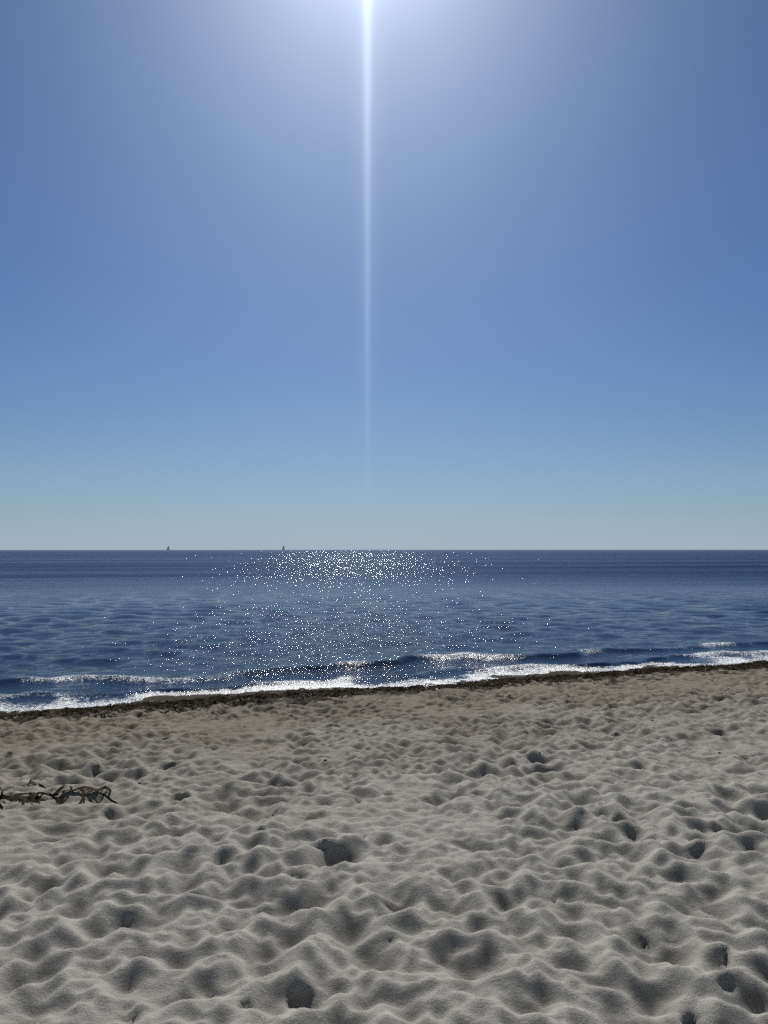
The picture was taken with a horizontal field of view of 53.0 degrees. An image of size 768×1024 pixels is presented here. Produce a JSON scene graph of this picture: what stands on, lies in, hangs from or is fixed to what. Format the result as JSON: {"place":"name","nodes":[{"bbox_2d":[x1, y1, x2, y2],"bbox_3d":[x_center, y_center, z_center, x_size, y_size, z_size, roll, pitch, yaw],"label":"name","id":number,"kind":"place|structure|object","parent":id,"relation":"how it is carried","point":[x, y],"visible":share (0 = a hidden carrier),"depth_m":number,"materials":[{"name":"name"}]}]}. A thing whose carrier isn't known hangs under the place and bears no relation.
{"place":"outdoors","nodes":[
{"label":"outdoors","id":0,"kind":"place"},
{"bbox_2d":[0,660,767,1023],"bbox_3d":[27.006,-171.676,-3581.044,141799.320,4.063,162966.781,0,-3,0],"label":"sand ground","id":1,"kind":"structure","parent":0,"point":[252,862],"depth_m":3.79,"materials":[{"name":"beige sand"}]},
{"bbox_2d":[0,660,767,808],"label":"seaweed wrack","id":2,"kind":"object","parent":1,"relation":"on","point":[214,700],"visible":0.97,"depth_m":9.47,"materials":[{"name":"brown plant"}]},
{"bbox_2d":[138,680,743,789],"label":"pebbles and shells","id":3,"kind":"object","parent":1,"relation":"on","point":[470,762],"visible":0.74,"depth_m":5.84},
{"bbox_2d":[0,550,767,712],"bbox_3d":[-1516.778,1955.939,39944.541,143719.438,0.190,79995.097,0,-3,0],"label":"sea water","id":4,"kind":"structure","parent":0,"point":[83,628],"depth_m":20.98,"materials":[{"name":"blue liquid"}]},
{"bbox_2d":[0,0,767,549],"label":"sky","id":5,"kind":"structure","parent":0,"point":[293,274],"materials":[{"name":"blue"}]}
]}

